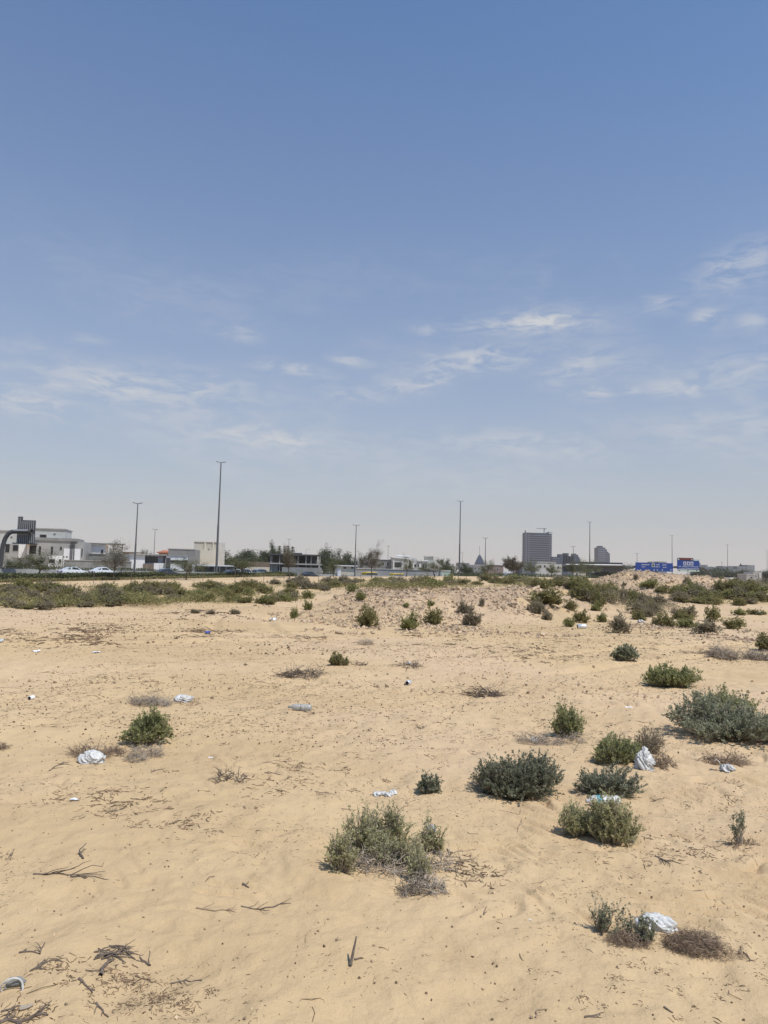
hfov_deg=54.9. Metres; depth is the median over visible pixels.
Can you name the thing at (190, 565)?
roadside tree
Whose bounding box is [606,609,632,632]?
desert shrub
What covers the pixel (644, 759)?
plastic bag
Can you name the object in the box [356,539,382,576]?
roadside tree
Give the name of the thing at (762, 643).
desert shrub
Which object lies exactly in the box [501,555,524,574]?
roadside tree
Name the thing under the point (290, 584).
scrub bush
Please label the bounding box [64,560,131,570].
boundary wall
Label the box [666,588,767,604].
undergrowth
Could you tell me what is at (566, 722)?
desert shrub
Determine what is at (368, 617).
desert shrub
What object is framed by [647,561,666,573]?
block
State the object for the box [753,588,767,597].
scrub bush
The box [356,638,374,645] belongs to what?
dry brush
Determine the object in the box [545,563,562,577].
roadside tree
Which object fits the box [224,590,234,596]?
scrub bush
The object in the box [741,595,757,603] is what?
scrub bush
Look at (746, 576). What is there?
two storey house
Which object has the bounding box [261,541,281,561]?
garden tree
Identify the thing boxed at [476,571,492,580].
scrub bush
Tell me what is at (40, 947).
dead branch
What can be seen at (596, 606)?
desert shrub
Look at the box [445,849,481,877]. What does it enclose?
dead branch
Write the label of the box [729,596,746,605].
scrub bush
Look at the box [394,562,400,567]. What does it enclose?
window
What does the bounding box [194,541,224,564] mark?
beige building
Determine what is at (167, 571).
car
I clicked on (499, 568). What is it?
brick house
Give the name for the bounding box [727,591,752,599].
scrub bush
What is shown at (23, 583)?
scrub bush
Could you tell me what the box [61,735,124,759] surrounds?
dry brush
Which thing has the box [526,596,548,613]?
desert shrub
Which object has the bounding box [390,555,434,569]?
villa
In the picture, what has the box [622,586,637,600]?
scrub bush
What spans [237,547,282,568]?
garden tree
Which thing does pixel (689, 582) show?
desert shrub
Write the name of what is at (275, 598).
scrub bush
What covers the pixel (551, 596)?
desert shrub
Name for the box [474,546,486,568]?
pagoda building
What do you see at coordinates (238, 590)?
scrub bush
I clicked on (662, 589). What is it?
scrub bush
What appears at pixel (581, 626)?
drink can
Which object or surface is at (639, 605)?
scrub bush
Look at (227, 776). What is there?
dry brush
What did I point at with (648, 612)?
scrub bush
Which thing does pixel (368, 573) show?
minibus
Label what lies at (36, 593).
scrub bush
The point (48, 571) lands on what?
concrete barrier
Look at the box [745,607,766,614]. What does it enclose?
desert shrub
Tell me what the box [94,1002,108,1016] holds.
dead branch
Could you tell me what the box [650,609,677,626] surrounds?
desert shrub
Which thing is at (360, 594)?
desert shrub
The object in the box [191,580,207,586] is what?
scrub bush
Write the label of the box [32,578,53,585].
scrub bush
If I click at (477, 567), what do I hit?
plinth building
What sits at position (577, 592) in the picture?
scrub bush
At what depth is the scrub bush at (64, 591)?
33.92 m
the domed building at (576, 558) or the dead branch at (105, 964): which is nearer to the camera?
the dead branch at (105, 964)
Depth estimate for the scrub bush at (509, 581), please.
108.03 m
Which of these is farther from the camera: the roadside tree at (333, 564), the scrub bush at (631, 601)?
the roadside tree at (333, 564)
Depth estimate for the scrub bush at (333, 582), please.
60.27 m
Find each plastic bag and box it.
[77,749,105,764]
[173,694,193,702]
[632,912,677,933]
[634,746,655,771]
[714,759,735,772]
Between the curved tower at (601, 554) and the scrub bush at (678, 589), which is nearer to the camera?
the scrub bush at (678, 589)
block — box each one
[550,553,568,574]
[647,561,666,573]
[699,563,712,570]
[713,566,735,572]
[728,563,754,572]
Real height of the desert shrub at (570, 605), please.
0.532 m
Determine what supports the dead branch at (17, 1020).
on the ground
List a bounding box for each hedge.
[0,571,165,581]
[2,565,336,573]
[162,571,296,578]
[448,572,603,577]
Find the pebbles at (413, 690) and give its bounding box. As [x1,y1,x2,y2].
[9,600,767,702]
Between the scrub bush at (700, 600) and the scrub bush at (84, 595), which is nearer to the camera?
the scrub bush at (84, 595)
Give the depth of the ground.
4.77 m
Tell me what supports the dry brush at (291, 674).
on the ground
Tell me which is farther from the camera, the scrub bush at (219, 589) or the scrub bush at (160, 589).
the scrub bush at (219, 589)
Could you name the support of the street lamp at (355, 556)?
on the road
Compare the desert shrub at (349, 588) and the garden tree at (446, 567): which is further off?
the garden tree at (446, 567)
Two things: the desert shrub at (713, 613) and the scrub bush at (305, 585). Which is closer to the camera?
the desert shrub at (713, 613)
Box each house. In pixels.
[157,550,167,555]
[334,565,356,574]
[456,563,473,572]
[483,565,502,576]
[518,565,528,576]
[529,562,561,576]
[568,571,585,576]
[737,572,761,580]
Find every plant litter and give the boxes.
[0,591,766,663]
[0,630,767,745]
[0,707,767,1023]
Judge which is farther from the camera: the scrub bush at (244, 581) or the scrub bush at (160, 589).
the scrub bush at (244, 581)
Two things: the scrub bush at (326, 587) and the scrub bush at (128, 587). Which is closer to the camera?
the scrub bush at (128, 587)
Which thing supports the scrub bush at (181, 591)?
on the ground
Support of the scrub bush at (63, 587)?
on the ground
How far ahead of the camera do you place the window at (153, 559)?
150.27 m
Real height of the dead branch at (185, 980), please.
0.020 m
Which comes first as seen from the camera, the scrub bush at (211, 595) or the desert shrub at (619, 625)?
the desert shrub at (619, 625)
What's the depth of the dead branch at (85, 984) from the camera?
2.88 m
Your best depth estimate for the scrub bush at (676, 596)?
43.36 m
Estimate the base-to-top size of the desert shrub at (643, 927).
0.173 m
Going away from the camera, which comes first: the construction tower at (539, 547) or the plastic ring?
the plastic ring
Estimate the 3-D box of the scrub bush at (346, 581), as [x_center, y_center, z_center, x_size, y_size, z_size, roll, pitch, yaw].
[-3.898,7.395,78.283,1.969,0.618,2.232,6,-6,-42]
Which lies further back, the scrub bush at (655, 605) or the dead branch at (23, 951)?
the scrub bush at (655, 605)
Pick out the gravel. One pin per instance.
(465, 632)
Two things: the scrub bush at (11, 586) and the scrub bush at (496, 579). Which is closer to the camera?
the scrub bush at (11, 586)
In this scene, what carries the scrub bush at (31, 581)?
on the ground
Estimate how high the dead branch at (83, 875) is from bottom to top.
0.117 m
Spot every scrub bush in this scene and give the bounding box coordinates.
[0,584,18,589]
[0,586,20,592]
[1,596,17,601]
[2,596,18,606]
[11,600,26,608]
[12,575,26,588]
[15,586,32,592]
[17,578,29,587]
[20,602,34,609]
[23,588,40,598]
[26,575,35,588]
[28,589,40,598]
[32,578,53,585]
[32,581,55,590]
[35,600,56,609]
[41,581,59,590]
[41,593,55,602]
[43,587,68,594]
[48,581,66,589]
[55,598,69,606]
[56,581,71,590]
[59,585,72,593]
[69,591,83,598]
[70,583,82,592]
[73,598,100,606]
[77,593,90,602]
[98,583,114,594]
[101,581,116,588]
[104,595,126,605]
[112,587,126,596]
[119,594,133,601]
[124,584,136,591]
[126,580,142,587]
[132,585,145,592]
[138,578,151,585]
[144,581,164,587]
[146,580,159,586]
[146,584,158,591]
[148,586,164,594]
[163,592,177,598]
[164,585,173,593]
[168,579,181,588]
[170,585,187,595]
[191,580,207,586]
[194,579,219,589]
[194,587,206,595]
[194,594,212,601]
[201,590,215,600]
[208,581,223,588]
[210,583,231,592]
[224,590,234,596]
[231,581,243,594]
[236,595,255,602]
[239,577,251,588]
[242,587,253,594]
[244,578,256,588]
[255,583,274,593]
[259,592,271,603]
[265,578,283,583]
[265,594,276,604]
[266,594,281,601]
[277,593,293,601]
[278,586,298,593]
[282,581,299,588]
[288,573,313,582]
[288,591,298,600]
[289,578,309,585]
[297,578,319,588]
[299,589,314,598]
[319,575,339,581]
[319,582,330,589]
[321,578,347,586]
[339,574,348,580]
[339,579,353,583]
[392,575,407,581]
[408,575,420,584]
[427,577,438,584]
[443,573,455,579]
[456,577,468,584]
[470,580,484,584]
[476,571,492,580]
[489,573,506,582]
[497,577,521,583]
[505,573,520,578]
[529,577,551,586]
[567,576,589,588]
[567,581,593,597]
[571,577,588,590]
[581,590,592,599]
[584,580,597,590]
[589,587,606,605]
[595,581,608,594]
[603,591,621,600]
[604,580,619,591]
[617,587,627,601]
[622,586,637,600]
[625,597,637,606]
[626,599,650,612]
[628,588,652,599]
[634,595,649,604]
[637,591,652,601]
[640,607,657,616]
[643,598,661,607]
[647,599,662,614]
[652,592,669,603]
[654,582,671,592]
[665,584,688,594]
[669,590,688,599]
[670,607,693,619]
[674,594,690,601]
[675,584,695,589]
[686,583,704,591]
[687,585,703,597]
[688,596,708,603]
[691,582,706,590]
[698,588,720,599]
[705,594,723,604]
[709,576,730,590]
[717,589,738,597]
[727,579,742,589]
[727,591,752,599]
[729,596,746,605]
[730,586,747,593]
[733,589,751,599]
[734,578,758,586]
[741,581,760,590]
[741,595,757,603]
[747,590,759,599]
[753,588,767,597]
[753,591,767,599]
[754,582,767,593]
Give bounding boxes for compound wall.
[247,562,269,571]
[356,568,437,575]
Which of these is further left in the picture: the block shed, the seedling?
the block shed
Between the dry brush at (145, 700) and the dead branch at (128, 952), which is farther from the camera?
the dry brush at (145, 700)
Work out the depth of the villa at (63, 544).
149.91 m
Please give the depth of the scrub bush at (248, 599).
32.78 m
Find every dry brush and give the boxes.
[0,742,10,750]
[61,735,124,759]
[96,741,127,756]
[118,688,178,707]
[120,751,148,762]
[124,740,169,758]
[174,696,200,705]
[208,767,249,783]
[272,659,332,679]
[350,661,367,665]
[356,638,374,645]
[388,654,422,669]
[458,680,509,698]
[509,728,568,745]
[553,730,590,743]
[599,929,653,950]
[653,745,680,770]
[656,919,726,960]
[677,647,709,653]
[692,746,758,766]
[696,639,745,660]
[697,937,748,961]
[717,836,759,850]
[739,645,767,660]
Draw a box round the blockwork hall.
[167,548,199,569]
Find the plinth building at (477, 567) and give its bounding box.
[474,565,486,575]
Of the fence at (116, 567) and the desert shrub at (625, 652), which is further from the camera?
the fence at (116, 567)
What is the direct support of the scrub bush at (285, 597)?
on the ground
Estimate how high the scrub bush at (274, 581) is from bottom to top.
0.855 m
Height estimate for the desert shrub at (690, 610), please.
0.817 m
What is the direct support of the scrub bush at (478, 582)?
on the ground
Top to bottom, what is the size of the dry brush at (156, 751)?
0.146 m
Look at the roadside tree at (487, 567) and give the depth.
175.22 m
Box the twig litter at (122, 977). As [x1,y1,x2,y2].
[0,609,763,1023]
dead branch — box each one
[0,1000,51,1023]
[1,1005,19,1012]
[19,948,39,953]
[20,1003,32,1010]
[30,957,63,971]
[33,860,108,879]
[35,942,44,953]
[49,761,69,770]
[78,977,92,992]
[79,843,85,858]
[94,943,126,959]
[94,946,121,952]
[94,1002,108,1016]
[98,939,134,963]
[98,958,114,975]
[101,944,132,959]
[109,945,143,954]
[118,948,136,959]
[136,950,150,965]
[171,976,201,984]
[196,903,235,911]
[241,899,288,910]
[349,936,362,965]
[440,845,478,868]
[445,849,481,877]
[584,1010,604,1017]
[655,855,680,865]
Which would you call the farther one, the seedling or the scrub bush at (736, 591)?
the scrub bush at (736, 591)
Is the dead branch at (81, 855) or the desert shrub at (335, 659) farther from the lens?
the desert shrub at (335, 659)
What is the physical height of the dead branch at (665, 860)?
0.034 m
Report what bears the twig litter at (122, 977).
on the ground
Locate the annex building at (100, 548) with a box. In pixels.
[91,543,124,553]
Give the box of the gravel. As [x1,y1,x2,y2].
[247,585,767,642]
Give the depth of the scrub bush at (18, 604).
25.24 m
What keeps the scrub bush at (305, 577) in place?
on the ground
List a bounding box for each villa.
[0,528,90,569]
[129,553,187,571]
[357,557,390,568]
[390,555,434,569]
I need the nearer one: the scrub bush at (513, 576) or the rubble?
the rubble
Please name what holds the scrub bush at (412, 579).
on the ground
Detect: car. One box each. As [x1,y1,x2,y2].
[57,567,86,573]
[88,567,115,574]
[156,569,178,573]
[252,569,266,572]
[301,571,317,576]
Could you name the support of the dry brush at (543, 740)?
on the ground
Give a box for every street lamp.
[133,502,140,571]
[215,461,224,571]
[354,525,357,576]
[458,501,461,575]
[524,530,525,559]
[589,530,589,574]
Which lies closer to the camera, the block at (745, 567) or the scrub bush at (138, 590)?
the scrub bush at (138, 590)
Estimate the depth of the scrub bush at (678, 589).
52.73 m
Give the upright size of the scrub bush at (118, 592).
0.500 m
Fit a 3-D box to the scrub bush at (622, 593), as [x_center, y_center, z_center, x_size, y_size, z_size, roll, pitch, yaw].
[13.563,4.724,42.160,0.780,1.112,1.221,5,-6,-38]
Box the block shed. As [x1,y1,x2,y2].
[86,553,129,560]
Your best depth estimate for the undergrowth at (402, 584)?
30.82 m
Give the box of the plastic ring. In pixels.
[0,976,25,991]
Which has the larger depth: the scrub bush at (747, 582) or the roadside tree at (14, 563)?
the roadside tree at (14, 563)
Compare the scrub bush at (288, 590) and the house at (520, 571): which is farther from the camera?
the house at (520, 571)
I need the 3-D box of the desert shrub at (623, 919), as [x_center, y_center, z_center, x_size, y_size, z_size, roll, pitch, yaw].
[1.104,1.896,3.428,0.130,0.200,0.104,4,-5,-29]
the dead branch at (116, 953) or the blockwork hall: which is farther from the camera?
the blockwork hall
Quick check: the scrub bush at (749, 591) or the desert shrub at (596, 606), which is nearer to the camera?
the desert shrub at (596, 606)
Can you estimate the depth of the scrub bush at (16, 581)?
37.76 m
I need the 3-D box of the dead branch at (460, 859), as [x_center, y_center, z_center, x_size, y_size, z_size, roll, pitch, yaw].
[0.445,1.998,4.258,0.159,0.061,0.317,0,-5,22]
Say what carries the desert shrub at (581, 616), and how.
on the ground
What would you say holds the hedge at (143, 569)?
on the ground
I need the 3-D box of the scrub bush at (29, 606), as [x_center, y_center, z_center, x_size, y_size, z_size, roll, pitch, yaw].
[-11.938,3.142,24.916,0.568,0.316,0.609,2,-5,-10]
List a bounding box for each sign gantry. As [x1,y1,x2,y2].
[0,516,35,568]
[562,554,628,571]
[629,558,711,576]
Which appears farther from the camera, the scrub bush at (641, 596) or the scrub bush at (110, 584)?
the scrub bush at (641, 596)
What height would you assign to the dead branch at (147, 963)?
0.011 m
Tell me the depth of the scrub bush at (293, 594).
36.44 m
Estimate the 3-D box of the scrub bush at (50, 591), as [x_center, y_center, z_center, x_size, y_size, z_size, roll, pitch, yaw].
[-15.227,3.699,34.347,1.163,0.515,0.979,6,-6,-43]
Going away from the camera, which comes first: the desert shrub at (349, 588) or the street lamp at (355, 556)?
the desert shrub at (349, 588)
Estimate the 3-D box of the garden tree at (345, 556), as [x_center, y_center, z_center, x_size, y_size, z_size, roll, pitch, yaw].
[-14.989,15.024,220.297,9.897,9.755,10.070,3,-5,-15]
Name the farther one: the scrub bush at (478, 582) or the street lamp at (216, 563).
the street lamp at (216, 563)
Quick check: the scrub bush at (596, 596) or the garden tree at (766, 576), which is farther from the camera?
the garden tree at (766, 576)
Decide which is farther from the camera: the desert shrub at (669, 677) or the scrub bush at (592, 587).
the scrub bush at (592, 587)
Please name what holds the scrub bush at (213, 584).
on the ground
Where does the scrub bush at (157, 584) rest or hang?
on the ground
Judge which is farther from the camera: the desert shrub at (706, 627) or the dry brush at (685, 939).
the desert shrub at (706, 627)
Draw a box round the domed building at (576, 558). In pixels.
[571,554,579,561]
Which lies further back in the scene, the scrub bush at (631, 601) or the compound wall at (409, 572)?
the compound wall at (409, 572)
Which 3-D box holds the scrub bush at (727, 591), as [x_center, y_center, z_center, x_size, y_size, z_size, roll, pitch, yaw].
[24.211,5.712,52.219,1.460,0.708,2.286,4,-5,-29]
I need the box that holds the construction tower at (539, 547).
[522,532,551,564]
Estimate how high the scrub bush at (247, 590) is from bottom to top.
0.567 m
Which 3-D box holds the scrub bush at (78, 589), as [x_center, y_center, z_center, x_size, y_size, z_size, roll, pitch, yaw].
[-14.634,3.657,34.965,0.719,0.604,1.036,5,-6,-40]
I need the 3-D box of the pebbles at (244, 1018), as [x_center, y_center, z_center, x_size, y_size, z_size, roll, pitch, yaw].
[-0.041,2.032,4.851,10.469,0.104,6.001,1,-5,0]
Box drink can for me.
[577,624,586,628]
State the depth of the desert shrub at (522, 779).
5.54 m
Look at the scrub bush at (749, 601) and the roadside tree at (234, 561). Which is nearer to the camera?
the scrub bush at (749, 601)
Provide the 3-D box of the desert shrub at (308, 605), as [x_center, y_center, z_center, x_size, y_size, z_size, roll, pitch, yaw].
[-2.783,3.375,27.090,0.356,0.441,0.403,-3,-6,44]
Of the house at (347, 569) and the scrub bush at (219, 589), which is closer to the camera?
the scrub bush at (219, 589)
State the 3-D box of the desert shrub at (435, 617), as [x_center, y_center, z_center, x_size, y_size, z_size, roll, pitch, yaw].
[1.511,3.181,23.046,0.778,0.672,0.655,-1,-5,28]
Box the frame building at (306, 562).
[269,553,321,573]
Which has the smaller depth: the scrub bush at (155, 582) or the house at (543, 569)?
the scrub bush at (155, 582)
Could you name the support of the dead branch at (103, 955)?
on the ground
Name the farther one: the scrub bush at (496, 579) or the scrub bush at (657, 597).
the scrub bush at (496, 579)
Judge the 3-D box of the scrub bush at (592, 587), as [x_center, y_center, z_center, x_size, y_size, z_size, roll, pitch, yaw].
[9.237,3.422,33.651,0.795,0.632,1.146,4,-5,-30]
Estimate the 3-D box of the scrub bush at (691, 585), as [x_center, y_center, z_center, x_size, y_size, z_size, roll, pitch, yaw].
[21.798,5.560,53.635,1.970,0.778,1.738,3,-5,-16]
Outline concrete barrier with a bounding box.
[0,569,397,577]
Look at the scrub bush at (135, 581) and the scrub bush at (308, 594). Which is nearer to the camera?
the scrub bush at (135, 581)
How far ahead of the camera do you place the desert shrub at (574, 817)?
4.75 m
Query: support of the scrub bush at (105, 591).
on the ground
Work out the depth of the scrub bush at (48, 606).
24.97 m
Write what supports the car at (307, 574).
on the road
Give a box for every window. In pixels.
[149,556,157,562]
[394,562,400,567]
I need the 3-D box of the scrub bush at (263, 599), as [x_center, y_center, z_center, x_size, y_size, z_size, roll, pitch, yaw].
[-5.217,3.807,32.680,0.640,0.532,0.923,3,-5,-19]
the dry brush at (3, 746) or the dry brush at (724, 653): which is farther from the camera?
the dry brush at (724, 653)
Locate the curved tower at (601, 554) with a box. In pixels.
[594,546,609,572]
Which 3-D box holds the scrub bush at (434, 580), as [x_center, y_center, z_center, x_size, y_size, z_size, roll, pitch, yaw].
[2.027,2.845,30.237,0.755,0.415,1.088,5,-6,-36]
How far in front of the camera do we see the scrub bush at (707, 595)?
51.01 m
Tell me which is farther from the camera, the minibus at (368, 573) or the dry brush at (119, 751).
the minibus at (368, 573)
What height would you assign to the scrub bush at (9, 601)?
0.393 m
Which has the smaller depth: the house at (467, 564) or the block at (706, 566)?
the house at (467, 564)
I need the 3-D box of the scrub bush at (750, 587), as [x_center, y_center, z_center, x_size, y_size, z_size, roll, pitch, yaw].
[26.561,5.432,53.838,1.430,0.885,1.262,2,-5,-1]
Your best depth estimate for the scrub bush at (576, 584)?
33.34 m
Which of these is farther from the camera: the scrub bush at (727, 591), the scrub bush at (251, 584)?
the scrub bush at (727, 591)
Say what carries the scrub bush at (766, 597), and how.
on the ground
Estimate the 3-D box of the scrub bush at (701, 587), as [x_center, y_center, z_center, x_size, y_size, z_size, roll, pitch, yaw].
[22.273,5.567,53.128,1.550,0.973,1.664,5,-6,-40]
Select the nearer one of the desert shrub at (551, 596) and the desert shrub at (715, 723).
the desert shrub at (715, 723)
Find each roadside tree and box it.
[3,551,27,568]
[17,546,81,572]
[84,538,130,579]
[159,555,209,579]
[223,553,263,576]
[280,546,297,576]
[322,553,343,576]
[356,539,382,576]
[390,554,415,576]
[414,559,457,576]
[478,557,496,573]
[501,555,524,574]
[521,559,540,576]
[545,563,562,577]
[564,560,588,576]
[577,559,602,576]
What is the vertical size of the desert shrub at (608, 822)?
0.382 m
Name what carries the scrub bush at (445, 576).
on the ground
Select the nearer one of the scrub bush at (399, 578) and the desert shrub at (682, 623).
the desert shrub at (682, 623)
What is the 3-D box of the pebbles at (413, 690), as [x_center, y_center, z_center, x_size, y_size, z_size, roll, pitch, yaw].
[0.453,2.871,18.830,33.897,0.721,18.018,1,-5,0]
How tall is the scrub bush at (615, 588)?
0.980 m
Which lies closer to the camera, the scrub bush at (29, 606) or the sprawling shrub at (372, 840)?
the sprawling shrub at (372, 840)
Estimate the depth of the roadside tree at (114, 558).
98.55 m
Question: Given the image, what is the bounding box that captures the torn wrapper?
[373,789,397,796]
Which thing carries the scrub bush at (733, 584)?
on the ground
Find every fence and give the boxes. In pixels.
[3,561,361,573]
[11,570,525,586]
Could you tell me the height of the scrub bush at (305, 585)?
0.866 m
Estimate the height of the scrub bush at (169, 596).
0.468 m
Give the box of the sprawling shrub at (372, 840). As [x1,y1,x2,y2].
[317,796,461,896]
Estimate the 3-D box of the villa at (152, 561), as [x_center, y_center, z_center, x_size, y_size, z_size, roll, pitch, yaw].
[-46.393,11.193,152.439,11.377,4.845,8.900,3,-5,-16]
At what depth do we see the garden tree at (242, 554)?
229.36 m
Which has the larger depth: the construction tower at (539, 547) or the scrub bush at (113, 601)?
the construction tower at (539, 547)
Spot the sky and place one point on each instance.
(387, 266)
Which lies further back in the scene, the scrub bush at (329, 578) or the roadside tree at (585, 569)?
the roadside tree at (585, 569)
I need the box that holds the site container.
[439,570,450,575]
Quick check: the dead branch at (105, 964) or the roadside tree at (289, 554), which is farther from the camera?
the roadside tree at (289, 554)
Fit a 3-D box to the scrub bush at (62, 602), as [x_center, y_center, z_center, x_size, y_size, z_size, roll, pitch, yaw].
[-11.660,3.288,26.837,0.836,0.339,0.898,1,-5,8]
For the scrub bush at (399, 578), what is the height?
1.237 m
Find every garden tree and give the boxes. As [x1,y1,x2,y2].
[224,549,260,568]
[225,548,254,569]
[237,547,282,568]
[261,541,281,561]
[316,548,334,573]
[318,547,350,571]
[342,551,357,565]
[434,556,456,575]
[453,562,478,575]
[587,571,619,576]
[684,566,734,577]
[690,568,744,578]
[722,569,766,577]
[752,569,767,580]
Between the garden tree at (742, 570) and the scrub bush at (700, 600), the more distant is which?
the garden tree at (742, 570)
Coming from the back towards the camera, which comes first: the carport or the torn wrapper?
the carport
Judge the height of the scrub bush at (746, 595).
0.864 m
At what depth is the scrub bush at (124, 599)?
27.55 m
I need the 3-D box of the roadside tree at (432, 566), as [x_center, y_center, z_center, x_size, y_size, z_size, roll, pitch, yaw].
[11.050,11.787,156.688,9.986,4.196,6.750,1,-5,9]
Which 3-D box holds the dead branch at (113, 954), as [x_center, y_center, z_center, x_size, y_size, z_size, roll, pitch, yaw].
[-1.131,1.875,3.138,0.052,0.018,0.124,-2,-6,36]
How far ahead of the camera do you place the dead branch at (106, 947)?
3.17 m
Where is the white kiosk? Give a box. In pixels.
[337,567,340,575]
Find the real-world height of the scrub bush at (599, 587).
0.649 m
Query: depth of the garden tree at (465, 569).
258.09 m
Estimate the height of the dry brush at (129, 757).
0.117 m
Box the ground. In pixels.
[0,571,767,1023]
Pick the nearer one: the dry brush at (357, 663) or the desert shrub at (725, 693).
the desert shrub at (725, 693)
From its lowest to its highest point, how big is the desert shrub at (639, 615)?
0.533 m
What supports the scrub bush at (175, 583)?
on the ground
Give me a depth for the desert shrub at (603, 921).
3.47 m
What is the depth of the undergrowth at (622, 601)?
34.34 m
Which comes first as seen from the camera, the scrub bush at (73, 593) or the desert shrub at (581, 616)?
the desert shrub at (581, 616)
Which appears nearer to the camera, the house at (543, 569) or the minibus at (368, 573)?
the minibus at (368, 573)
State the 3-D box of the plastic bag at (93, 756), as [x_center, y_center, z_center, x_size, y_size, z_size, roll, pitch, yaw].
[-2.451,2.050,6.205,0.236,0.116,0.168,1,-5,0]
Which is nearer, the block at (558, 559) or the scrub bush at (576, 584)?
the scrub bush at (576, 584)
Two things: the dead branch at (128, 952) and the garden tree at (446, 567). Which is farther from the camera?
the garden tree at (446, 567)
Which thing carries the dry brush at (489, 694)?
on the ground
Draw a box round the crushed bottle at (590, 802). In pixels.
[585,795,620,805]
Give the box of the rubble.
[67,569,767,615]
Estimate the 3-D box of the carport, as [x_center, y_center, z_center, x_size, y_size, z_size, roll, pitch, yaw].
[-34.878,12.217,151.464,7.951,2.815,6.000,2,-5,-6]
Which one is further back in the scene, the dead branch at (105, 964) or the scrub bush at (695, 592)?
the scrub bush at (695, 592)
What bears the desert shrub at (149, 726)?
on the ground
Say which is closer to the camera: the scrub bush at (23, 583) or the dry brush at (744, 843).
the dry brush at (744, 843)
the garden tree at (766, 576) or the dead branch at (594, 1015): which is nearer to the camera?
the dead branch at (594, 1015)
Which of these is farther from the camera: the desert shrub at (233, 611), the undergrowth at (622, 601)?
the undergrowth at (622, 601)
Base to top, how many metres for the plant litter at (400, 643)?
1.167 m
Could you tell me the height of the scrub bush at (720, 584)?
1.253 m
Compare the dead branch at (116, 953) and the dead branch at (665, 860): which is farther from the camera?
the dead branch at (665, 860)
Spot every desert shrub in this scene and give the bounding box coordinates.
[119,705,174,746]
[190,609,200,612]
[206,610,218,613]
[229,608,241,613]
[290,606,298,618]
[302,599,312,609]
[327,651,350,665]
[345,583,360,591]
[355,589,365,599]
[356,602,379,626]
[399,607,420,629]
[415,769,443,793]
[421,605,444,623]
[456,597,472,612]
[461,601,481,625]
[468,747,565,801]
[478,595,484,605]
[525,583,566,605]
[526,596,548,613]
[541,610,553,619]
[548,696,586,737]
[557,796,595,837]
[562,597,578,609]
[562,616,575,626]
[572,607,590,622]
[572,759,648,798]
[581,788,646,846]
[587,890,617,932]
[589,731,641,764]
[590,598,602,610]
[596,610,608,621]
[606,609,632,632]
[608,898,637,936]
[610,643,640,660]
[630,607,646,620]
[633,720,665,754]
[633,910,657,942]
[636,575,662,587]
[640,661,704,688]
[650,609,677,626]
[660,685,767,742]
[668,600,698,617]
[674,616,699,627]
[684,579,698,585]
[690,618,724,633]
[692,681,761,714]
[703,601,722,621]
[721,616,746,628]
[730,607,748,615]
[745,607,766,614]
[752,631,767,650]
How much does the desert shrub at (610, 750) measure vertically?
0.345 m
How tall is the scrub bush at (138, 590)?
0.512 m
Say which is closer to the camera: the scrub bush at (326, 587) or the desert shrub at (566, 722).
the desert shrub at (566, 722)
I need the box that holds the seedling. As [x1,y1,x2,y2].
[728,807,746,843]
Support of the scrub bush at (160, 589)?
on the ground
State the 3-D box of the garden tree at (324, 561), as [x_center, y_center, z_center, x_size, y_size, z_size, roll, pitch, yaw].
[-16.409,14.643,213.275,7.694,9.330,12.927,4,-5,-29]
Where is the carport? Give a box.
[192,564,234,571]
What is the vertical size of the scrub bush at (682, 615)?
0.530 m
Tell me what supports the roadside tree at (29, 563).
on the ground
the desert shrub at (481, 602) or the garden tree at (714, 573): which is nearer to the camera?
the desert shrub at (481, 602)
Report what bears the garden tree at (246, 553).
on the ground
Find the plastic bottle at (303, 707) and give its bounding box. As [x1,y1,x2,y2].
[288,704,311,710]
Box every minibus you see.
[362,572,377,574]
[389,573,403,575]
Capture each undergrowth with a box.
[0,581,342,607]
[334,576,613,588]
[560,584,688,613]
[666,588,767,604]
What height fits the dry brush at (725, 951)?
0.075 m
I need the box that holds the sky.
[0,0,767,574]
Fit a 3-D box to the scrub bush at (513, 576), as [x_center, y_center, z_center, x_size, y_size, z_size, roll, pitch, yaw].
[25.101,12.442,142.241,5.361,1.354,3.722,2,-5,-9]
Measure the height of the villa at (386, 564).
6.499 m
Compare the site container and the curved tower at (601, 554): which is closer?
the site container
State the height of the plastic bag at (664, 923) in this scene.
0.079 m
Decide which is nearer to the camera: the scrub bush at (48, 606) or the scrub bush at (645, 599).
the scrub bush at (48, 606)
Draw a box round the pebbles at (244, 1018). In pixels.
[0,719,752,1023]
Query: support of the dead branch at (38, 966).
on the ground
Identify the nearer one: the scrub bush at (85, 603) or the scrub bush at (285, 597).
the scrub bush at (85, 603)
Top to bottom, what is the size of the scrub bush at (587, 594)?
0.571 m

